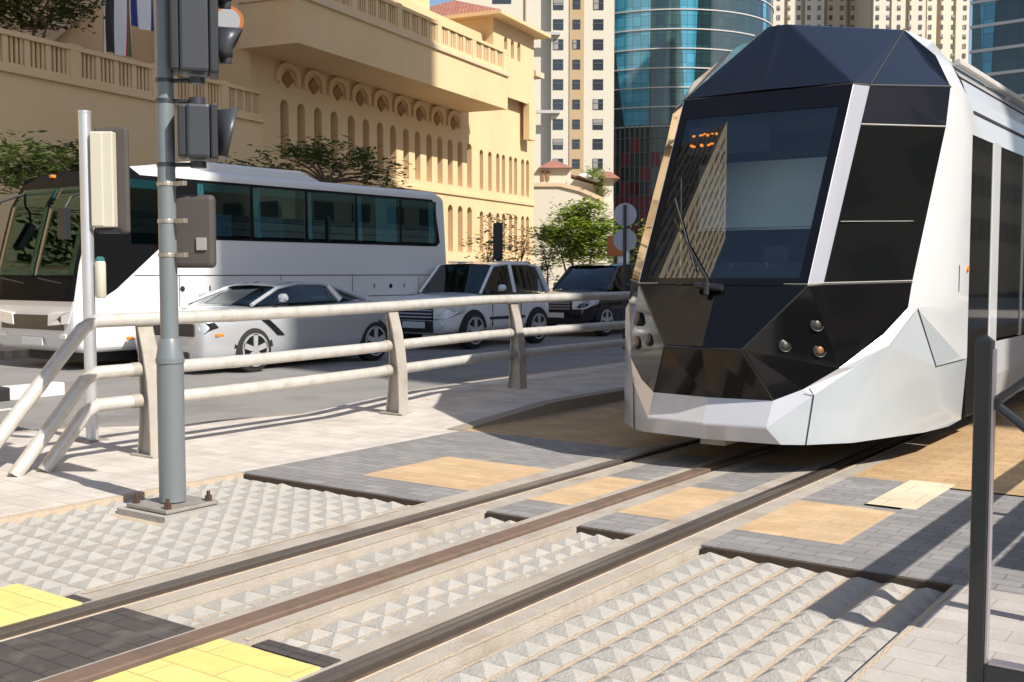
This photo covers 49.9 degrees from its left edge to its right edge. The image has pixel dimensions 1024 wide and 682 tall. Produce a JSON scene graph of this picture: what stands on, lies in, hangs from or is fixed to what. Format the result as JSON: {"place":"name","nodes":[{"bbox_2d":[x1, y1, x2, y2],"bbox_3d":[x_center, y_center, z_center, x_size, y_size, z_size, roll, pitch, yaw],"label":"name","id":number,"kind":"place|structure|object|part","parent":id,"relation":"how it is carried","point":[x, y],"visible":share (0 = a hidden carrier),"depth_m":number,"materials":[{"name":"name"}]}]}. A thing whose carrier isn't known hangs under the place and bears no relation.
{"place":"outdoors","nodes":[
{"label":"outdoors","id":0,"kind":"place"},
{"bbox_2d":[0,343,28,358],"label":"pavement","id":1,"kind":"structure","parent":0,"point":[5,352],"depth_m":20.63,"materials":[{"name":"grey concrete"}]},
{"bbox_2d":[0,129,78,194],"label":"street tree","id":2,"kind":"object","parent":1,"relation":"on","point":[20,170],"visible":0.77,"depth_m":23.46,"materials":[{"name":"green plant"}]},
{"bbox_2d":[209,133,413,189],"bbox_3d":[-5.418,-3.136,30.904,6.332,5.399,3.428,-3,5,-38],"label":"street tree","id":3,"kind":"object","parent":1,"relation":"on","point":[313,155],"visible":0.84,"depth_m":30.81,"materials":[{"name":"green plant"}]},
{"bbox_2d":[460,213,517,261],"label":"street tree","id":4,"kind":"object","parent":1,"relation":"on","point":[490,242],"visible":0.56,"depth_m":41.06,"materials":[{"name":"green plant"}]},
{"bbox_2d":[503,225,551,264],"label":"street tree","id":5,"kind":"object","parent":1,"relation":"on","point":[520,247],"visible":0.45,"depth_m":43.59,"materials":[{"name":"green plant"}]},
{"bbox_2d":[527,230,577,286],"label":"street tree","id":6,"kind":"object","parent":1,"relation":"on","point":[543,265],"visible":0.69,"depth_m":45.89,"materials":[{"name":"green plant"}]},
{"bbox_2d":[521,195,635,270],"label":"acacia tree","id":7,"kind":"object","parent":1,"relation":"on","point":[585,226],"visible":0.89,"depth_m":54.21,"materials":[{"name":"green plant"}]},
{"bbox_2d":[630,219,680,276],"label":"street tree","id":8,"kind":"object","parent":1,"relation":"on","point":[639,241],"visible":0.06,"depth_m":52.82,"materials":[{"name":"green plant"}]},
{"bbox_2d":[0,161,445,361],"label":"coach","id":9,"kind":"object","parent":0,"point":[380,244],"visible":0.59,"depth_m":19.79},
{"bbox_2d":[130,179,157,188],"bbox_3d":[-6.065,-2.636,18.571,0.002,0.140,0.900,3,4,35],"label":"side window","id":10,"kind":"structure","parent":9,"relation":"in","point":[134,183],"depth_m":18.42,"materials":[{"name":"teal glass"}]},
{"bbox_2d":[197,183,248,236],"bbox_3d":[-5.187,-2.348,19.820,0.004,0.930,1.180,3,4,35],"label":"side window","id":11,"kind":"structure","parent":9,"relation":"in","point":[223,221],"depth_m":19.80,"materials":[{"name":"teal glass"}]},
{"bbox_2d":[253,187,303,238],"bbox_3d":[-4.421,-2.415,20.892,0.004,0.930,1.300,3,4,35],"label":"side window","id":12,"kind":"structure","parent":9,"relation":"in","point":[264,227],"depth_m":20.68,"materials":[{"name":"teal glass"}]},
{"bbox_2d":[307,192,353,239],"bbox_3d":[-3.614,-2.485,22.022,0.004,0.930,1.320,3,4,35],"label":"side window","id":13,"kind":"structure","parent":9,"relation":"in","point":[310,195],"depth_m":21.73,"materials":[{"name":"teal glass"}]},
{"bbox_2d":[357,196,398,241],"bbox_3d":[-2.809,-2.555,23.147,0.004,0.930,1.290,3,4,35],"label":"side window","id":14,"kind":"structure","parent":9,"relation":"in","point":[386,221],"depth_m":23.26,"materials":[{"name":"teal glass"}]},
{"bbox_2d":[401,199,435,243],"bbox_3d":[-2.048,-2.621,24.212,0.004,0.930,1.170,3,4,35],"label":"side window","id":15,"kind":"structure","parent":9,"relation":"in","point":[412,203],"depth_m":24.49,"materials":[{"name":"teal glass"}]},
{"bbox_2d":[135,281,387,371],"bbox_3d":[-4.180,-0.322,19.125,2.200,1.448,4.437,3,4,35],"label":"sports coupe","id":16,"kind":"object","parent":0,"point":[206,340],"visible":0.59,"depth_m":18.34,"materials":[{"name":"silver metal"}]},
{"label":"windows","id":17,"kind":"part","parent":16,"relation":"part of","materials":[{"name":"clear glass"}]},
{"bbox_2d":[0,362,624,516],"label":"pavement","id":18,"kind":"structure","parent":0,"point":[83,471],"depth_m":9.77,"materials":[{"name":"concrete"}]},
{"bbox_2d":[75,110,108,442],"bbox_3d":[-3.679,-0.553,9.549,0.200,2.860,0.200,3,4,35],"label":"aluminium pole","id":19,"kind":"object","parent":18,"relation":"on","point":[88,264],"visible":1,"depth_m":9.50,"materials":[{"name":"silver metal"}]},
{"bbox_2d":[94,257,106,297],"bbox_3d":[-3.574,-0.553,9.549,0.094,0.360,0.094,3,4,35],"label":"push button","id":20,"kind":"object","parent":19,"relation":"attached to","point":[100,277],"visible":1,"depth_m":9.51,"materials":[{"name":"beige plastic"}]},
{"bbox_2d":[90,127,130,233],"bbox_3d":[-3.479,-1.392,9.509,0.300,0.920,0.175,0,4,0],"label":"crossing signal","id":21,"kind":"object","parent":19,"relation":"attached to","point":[110,180],"visible":1,"depth_m":9.45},
{"bbox_2d":[0,291,629,476],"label":"guard railing","id":22,"kind":"object","parent":18,"relation":"on","point":[398,368],"visible":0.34,"depth_m":9.81,"materials":[{"name":"white metal"}]},
{"bbox_2d":[447,387,624,430],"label":"track kerb","id":23,"kind":"structure","parent":18,"relation":"on","point":[550,406],"depth_m":11.51,"materials":[{"name":"concrete"}]},
{"bbox_2d":[0,324,624,430],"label":"road","id":24,"kind":"structure","parent":0,"point":[20,370],"depth_m":16.56,"materials":[{"name":"grey asphalt"}]},
{"bbox_2d":[0,382,64,401],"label":"painted kerb","id":25,"kind":"structure","parent":24,"relation":"on","point":[11,392],"depth_m":13.81,"materials":[{"name":"paint"}]},
{"bbox_2d":[396,261,549,348],"bbox_3d":[-0.912,-0.841,24.288,2.280,1.844,3.894,3,4,35],"label":"off roader","id":26,"kind":"object","parent":24,"relation":"on","point":[458,279],"visible":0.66,"depth_m":23.66,"materials":[{"name":"white paint"}]},
{"bbox_2d":[422,264,545,292],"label":"windows","id":27,"kind":"structure","parent":26,"relation":"in","point":[465,278],"depth_m":23.95,"materials":[{"name":"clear glass"}]},
{"bbox_2d":[493,223,502,260],"bbox_3d":[-0.415,-2.008,32.417,0.280,2.930,0.200,0,4,0],"label":"traffic light","id":28,"kind":"object","parent":24,"relation":"on","point":[497,241],"visible":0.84,"depth_m":32.26,"materials":[{"name":"black metal"}]},
{"bbox_2d":[542,263,635,335],"bbox_3d":[2.451,-1.151,29.249,2.280,1.848,4.794,3,4,35],"label":"off roader","id":29,"kind":"object","parent":24,"relation":"on","point":[593,277],"visible":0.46,"depth_m":28.00,"materials":[{"name":"black paint"}]},
{"bbox_2d":[555,265,634,289],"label":"windows","id":30,"kind":"structure","parent":29,"relation":"in","point":[585,276],"depth_m":28.46,"materials":[{"name":"black glass"}]},
{"bbox_2d":[614,203,636,348],"bbox_3d":[2.358,-1.357,22.984,0.480,3.039,0.094,0,4,5],"label":"sign pole","id":31,"kind":"object","parent":24,"relation":"on","point":[625,216],"visible":0.98,"depth_m":22.95,"materials":[{"name":"grey metal"}]},
{"bbox_2d":[607,236,628,262],"bbox_3d":[3.679,-2.278,38.218,0.780,2.750,0.100,0,4,0],"label":"street sign","id":32,"kind":"object","parent":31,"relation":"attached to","point":[612,250],"visible":0.59,"depth_m":38.12,"materials":[{"name":"brown metal"}]},
{"bbox_2d":[1,392,1023,681],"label":"rail bed","id":33,"kind":"object","parent":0,"point":[447,666],"depth_m":5.55,"materials":[{"name":"concrete"}]},
{"bbox_2d":[0,607,194,681],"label":"track slab","id":34,"kind":"structure","parent":33,"relation":"on","point":[38,655],"depth_m":4.36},
{"bbox_2d":[65,594,340,667],"bbox_3d":[-1.339,1.186,4.576,1.605,0.006,0.106,2,4,33],"label":"slab edge","id":35,"kind":"object","parent":33,"relation":"on","point":[299,654],"visible":1,"depth_m":4.25,"materials":[{"name":"grey concrete"}]},
{"bbox_2d":[243,474,951,592],"bbox_3d":[0.039,1.157,6.649,5.000,0.186,0.023,3,4,35],"label":"paving joint","id":36,"kind":"object","parent":33,"relation":"on","point":[851,573],"visible":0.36,"depth_m":5.84,"materials":[{"name":"grey concrete"}]},
{"bbox_2d":[363,456,894,543],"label":"ochre paving","id":37,"kind":"structure","parent":0,"point":[822,522],"depth_m":7.14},
{"bbox_2d":[242,430,1023,594],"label":"dark paving","id":38,"kind":"structure","parent":0,"point":[929,541],"depth_m":7.02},
{"bbox_2d":[429,0,972,64],"label":"sky","id":39,"kind":"structure","parent":0,"point":[431,2],"materials":[{"name":"white"}]},
{"bbox_2d":[466,398,1023,496],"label":"track paving","id":40,"kind":"structure","parent":0,"point":[945,458],"depth_m":9.32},
{"bbox_2d":[866,480,954,509],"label":"cream paving","id":41,"kind":"structure","parent":0,"point":[913,494],"depth_m":7.30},
{"bbox_2d":[847,584,1023,681],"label":"pavement","id":42,"kind":"structure","parent":0,"point":[931,646],"depth_m":4.37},
{"bbox_2d":[966,334,1023,681],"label":"railing","id":43,"kind":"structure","parent":42,"relation":"on","point":[988,404],"depth_m":2.76,"materials":[{"name":"grey metal"}]},
{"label":"track slab","id":44,"kind":"structure","parent":0,"visible":0},
{"bbox_2d":[0,472,244,524],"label":"edge strip","id":45,"kind":"object","parent":44,"relation":"on","point":[60,510],"visible":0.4,"depth_m":7.10,"materials":[{"name":"beige concrete"}]},
{"label":"ground","id":46,"kind":"structure","parent":0,"visible":0},
{"bbox_2d":[0,0,550,263],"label":"hotel building","id":47,"kind":"structure","parent":46,"relation":"on","point":[440,97],"depth_m":51.75,"materials":[{"name":"beige paint"}]},
{"bbox_2d":[0,0,108,37],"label":"terrace tree","id":48,"kind":"object","parent":47,"relation":"on","point":[64,12],"visible":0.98,"depth_m":38.38,"materials":[{"name":"green plant"}]},
{"bbox_2d":[103,0,131,56],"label":"flag","id":49,"kind":"object","parent":47,"relation":"attached to","point":[116,32],"visible":0.94,"depth_m":41.32,"materials":[{"name":"fabric"}]},
{"bbox_2d":[129,0,153,58],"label":"flag","id":50,"kind":"object","parent":47,"relation":"hanging from","point":[141,14],"visible":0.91,"depth_m":42.44,"materials":[{"name":"fabric"}]},
{"bbox_2d":[13,361,624,432],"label":"kerb","id":51,"kind":"structure","parent":46,"relation":"on","point":[317,410],"depth_m":12.76,"materials":[{"name":"concrete"}]},
{"bbox_2d":[0,478,943,681],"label":"pyramid paving","id":52,"kind":"structure","parent":46,"relation":"on","point":[874,639],"depth_m":5.17,"materials":[{"name":"concrete"}]},
{"bbox_2d":[117,503,227,522],"bbox_3d":[-2.149,1.138,6.973,0.480,0.184,0.480,3,4,35],"label":"pole footing","id":53,"kind":"object","parent":52,"relation":"on","point":[145,514],"visible":0.29,"depth_m":6.80,"materials":[{"name":"concrete"}]},
{"bbox_2d":[126,0,218,514],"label":"signal mast","id":54,"kind":"object","parent":53,"relation":"on","point":[173,497],"visible":0.98,"depth_m":6.83,"materials":[{"name":"grey metal"}]},
{"bbox_2d":[176,195,216,267],"bbox_3d":[-2.021,-0.692,6.941,0.295,0.460,0.096,0,4,0],"label":"signal box","id":55,"kind":"object","parent":54,"relation":"attached to","point":[196,237],"visible":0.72,"depth_m":6.91,"materials":[{"name":"grey metal"}]},
{"bbox_2d":[170,0,242,79],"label":"traffic light","id":56,"kind":"object","parent":54,"relation":"attached to","point":[202,43],"visible":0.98,"depth_m":6.66,"materials":[{"name":"grey metal"}]},
{"bbox_2d":[208,0,218,79],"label":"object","id":57,"kind":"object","parent":56,"relation":"in","point":[212,4],"depth_m":6.68,"materials":[{"name":"grey metal"}]},
{"bbox_2d":[218,6,243,27],"bbox_3d":[-1.998,-2.392,7.410,0.412,0.703,0.116,2,4,31],"label":"round sign","id":58,"kind":"object","parent":56,"relation":"attached to","point":[232,17],"visible":0.32,"depth_m":7.36,"materials":[{"name":"white metal"}]},
{"bbox_2d":[177,103,237,162],"bbox_3d":[-1.886,-1.290,6.821,0.360,0.338,0.259,-1,4,-16],"label":"traffic light","id":59,"kind":"object","parent":54,"relation":"attached to","point":[204,132],"visible":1,"depth_m":6.70,"materials":[{"name":"grey metal"}]},
{"bbox_2d":[210,103,218,162],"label":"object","id":60,"kind":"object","parent":59,"relation":"in","point":[214,156],"depth_m":6.71,"materials":[{"name":"grey metal"}]},
{"bbox_2d":[82,503,956,681],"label":"sand seam","id":61,"kind":"object","parent":52,"relation":"on","point":[870,664],"visible":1,"depth_m":5.04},
{"bbox_2d":[456,0,613,177],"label":"apartment tower","id":62,"kind":"structure","parent":46,"relation":"on","point":[574,87],"depth_m":186.26,"materials":[{"name":"beige paint"}]},
{"bbox_2d":[492,0,510,3],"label":"window","id":63,"kind":"structure","parent":62,"relation":"in","point":[493,1],"depth_m":186.71,"materials":[{"name":"blue glass"}]},
{"bbox_2d":[553,19,562,29],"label":"window","id":64,"kind":"structure","parent":62,"relation":"in","point":[557,23],"depth_m":185.37,"materials":[{"name":"blue glass"}]},
{"bbox_2d":[553,39,562,49],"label":"window","id":65,"kind":"structure","parent":62,"relation":"in","point":[557,43],"depth_m":185.60,"materials":[{"name":"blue glass"}]},
{"bbox_2d":[553,59,562,69],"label":"window","id":66,"kind":"structure","parent":62,"relation":"in","point":[557,63],"depth_m":185.78,"materials":[{"name":"blue glass"}]},
{"bbox_2d":[553,79,562,89],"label":"window","id":67,"kind":"structure","parent":62,"relation":"in","point":[557,83],"depth_m":186.01,"materials":[{"name":"blue glass"}]},
{"bbox_2d":[553,99,562,109],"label":"window","id":68,"kind":"structure","parent":62,"relation":"in","point":[557,103],"depth_m":186.24,"materials":[{"name":"blue glass"}]},
{"bbox_2d":[553,119,562,129],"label":"window","id":69,"kind":"structure","parent":62,"relation":"in","point":[557,123],"depth_m":186.42,"materials":[{"name":"blue glass"}]},
{"bbox_2d":[553,139,562,149],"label":"window","id":70,"kind":"structure","parent":62,"relation":"in","point":[557,143],"depth_m":186.60,"materials":[{"name":"blue glass"}]},
{"bbox_2d":[553,0,563,9],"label":"window","id":71,"kind":"structure","parent":62,"relation":"in","point":[557,4],"depth_m":185.19,"materials":[{"name":"white glass"}]},
{"bbox_2d":[572,80,579,88],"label":"window","id":72,"kind":"structure","parent":62,"relation":"in","point":[575,83],"depth_m":185.87,"materials":[{"name":"blue glass"}]},
{"bbox_2d":[572,100,579,108],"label":"window","id":73,"kind":"structure","parent":62,"relation":"in","point":[575,103],"depth_m":186.05,"materials":[{"name":"blue glass"}]},
{"bbox_2d":[572,119,579,128],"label":"window","id":74,"kind":"structure","parent":62,"relation":"in","point":[575,122],"depth_m":186.28,"materials":[{"name":"blue glass"}]},
{"bbox_2d":[572,139,579,148],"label":"window","id":75,"kind":"structure","parent":62,"relation":"in","point":[575,142],"depth_m":186.46,"materials":[{"name":"blue glass"}]},
{"bbox_2d":[572,159,579,168],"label":"window","id":76,"kind":"structure","parent":62,"relation":"in","point":[575,162],"depth_m":186.69,"materials":[{"name":"blue glass"}]},
{"bbox_2d":[573,0,579,8],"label":"window","id":77,"kind":"structure","parent":62,"relation":"in","point":[576,3],"depth_m":185.06,"materials":[{"name":"blue glass"}]},
{"bbox_2d":[573,20,579,28],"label":"window","id":78,"kind":"structure","parent":62,"relation":"in","point":[576,23],"depth_m":185.24,"materials":[{"name":"blue glass"}]},
{"bbox_2d":[573,40,579,48],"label":"window","id":79,"kind":"structure","parent":62,"relation":"in","point":[576,43],"depth_m":185.42,"materials":[{"name":"white glass"}]},
{"bbox_2d":[573,60,579,68],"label":"window","id":80,"kind":"structure","parent":62,"relation":"in","point":[576,63],"depth_m":185.65,"materials":[{"name":"blue glass"}]},
{"bbox_2d":[593,39,602,49],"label":"window","id":81,"kind":"structure","parent":62,"relation":"in","point":[597,43],"depth_m":185.60,"materials":[{"name":"blue glass"}]},
{"bbox_2d":[593,59,602,69],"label":"window","id":82,"kind":"structure","parent":62,"relation":"in","point":[597,63],"depth_m":185.78,"materials":[{"name":"blue glass"}]},
{"bbox_2d":[593,79,602,89],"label":"window","id":83,"kind":"structure","parent":62,"relation":"in","point":[597,83],"depth_m":186.01,"materials":[{"name":"clear glass"}]},
{"bbox_2d":[593,99,602,109],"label":"window","id":84,"kind":"structure","parent":62,"relation":"in","point":[597,103],"depth_m":186.19,"materials":[{"name":"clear glass"}]},
{"bbox_2d":[593,119,602,129],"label":"window","id":85,"kind":"structure","parent":62,"relation":"in","point":[597,123],"depth_m":186.42,"materials":[{"name":"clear glass"}]},
{"bbox_2d":[593,139,602,149],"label":"window","id":86,"kind":"structure","parent":62,"relation":"in","point":[597,143],"depth_m":186.64,"materials":[{"name":"clear glass"}]},
{"bbox_2d":[593,159,602,168],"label":"window","id":87,"kind":"structure","parent":62,"relation":"in","point":[598,163],"depth_m":186.83,"materials":[{"name":"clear glass"}]},
{"bbox_2d":[593,0,603,9],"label":"window","id":88,"kind":"structure","parent":62,"relation":"in","point":[597,4],"depth_m":185.19,"materials":[{"name":"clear glass"}]},
{"bbox_2d":[593,19,603,29],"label":"window","id":89,"kind":"structure","parent":62,"relation":"in","point":[598,24],"depth_m":185.37,"materials":[{"name":"clear glass"}]},
{"bbox_2d":[534,161,619,293],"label":"building","id":90,"kind":"structure","parent":46,"relation":"on","point":[558,181],"depth_m":79.71,"materials":[{"name":"beige paint"}]},
{"bbox_2d":[580,165,609,196],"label":"roof garden tree","id":91,"kind":"object","parent":90,"relation":"on","point":[594,170],"visible":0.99,"depth_m":79.76,"materials":[{"name":"green plant"}]},
{"bbox_2d":[613,0,773,277],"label":"glass tower","id":92,"kind":"structure","parent":46,"relation":"on","point":[667,53],"depth_m":217.00,"materials":[{"name":"blue glass"}]},
{"bbox_2d":[773,0,823,25],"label":"apartment tower","id":93,"kind":"structure","parent":46,"relation":"on","point":[801,12],"depth_m":391.90,"materials":[{"name":"beige concrete"}]},
{"bbox_2d":[824,0,854,26],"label":"apartment tower","id":94,"kind":"structure","parent":46,"relation":"on","point":[838,13],"depth_m":431.34,"materials":[{"name":"beige concrete"}]},
{"bbox_2d":[854,0,925,37],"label":"apartment tower","id":95,"kind":"structure","parent":46,"relation":"on","point":[909,15],"depth_m":372.41,"materials":[{"name":"beige concrete"}]},
{"bbox_2d":[925,0,969,62],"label":"apartment tower","id":96,"kind":"structure","parent":46,"relation":"on","point":[947,29],"depth_m":392.29,"materials":[{"name":"beige concrete"}]},
{"bbox_2d":[969,0,1023,97],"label":"glass tower","id":97,"kind":"structure","parent":46,"relation":"on","point":[996,52],"depth_m":145.35,"materials":[{"name":"blue glass"}]},
{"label":"rail trough","id":98,"kind":"structure","parent":46,"relation":"on","visible":0},
{"bbox_2d":[0,438,699,641],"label":"tram rail","id":99,"kind":"object","parent":98,"relation":"on","point":[31,625],"depth_m":5.75,"materials":[{"name":"metal"}]},
{"bbox_2d":[624,24,1023,445],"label":"tram","id":100,"kind":"object","parent":99,"relation":"on","point":[850,218],"visible":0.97,"depth_m":8.58,"materials":[{"name":"white paint"}]},
{"bbox_3d":[1.212,-1.120,9.448,0.353,1.235,1.394,0,4,2],"label":"side window","id":101,"kind":"part","parent":100,"relation":"part of","materials":[{"name":"black glass"}]},
{"bbox_3d":[1.861,-0.654,10.930,0.018,2.350,0.770,3,4,35],"label":"door","id":102,"kind":"part","parent":100,"relation":"part of","materials":[{"name":"black glass"}]},
{"bbox_3d":[2.832,-1.049,8.294,1.394,1.235,0.353,-1,4,-21],"label":"side window","id":103,"kind":"part","parent":100,"relation":"part of","materials":[{"name":"black glass"}]},
{"bbox_3d":[3.992,-0.559,9.413,0.018,2.350,0.770,3,4,35],"label":"door","id":104,"kind":"part","parent":100,"relation":"part of","materials":[{"name":"black glass"}]},
{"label":"passenger window","id":105,"kind":"part","parent":100,"relation":"part of","materials":[{"name":"black glass"}]},
{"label":"passenger window","id":106,"kind":"part","parent":100,"relation":"part of","materials":[{"name":"black glass"}]},
{"bbox_2d":[37,444,788,681],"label":"power rail","id":107,"kind":"object","parent":98,"relation":"on","point":[135,658],"depth_m":5.13,"materials":[{"name":"metal"}]},
{"bbox_2d":[298,390,1023,681],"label":"tram rail","id":108,"kind":"object","parent":98,"relation":"on","point":[359,668],"depth_m":5.22,"materials":[{"name":"metal"}]},
{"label":"yellow paving","id":109,"kind":"structure","parent":0,"visible":0},
{"bbox_2d":[0,583,319,681],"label":"yellow tactile mat","id":110,"kind":"object","parent":109,"relation":"on","point":[220,660],"visible":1,"depth_m":4.14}
]}

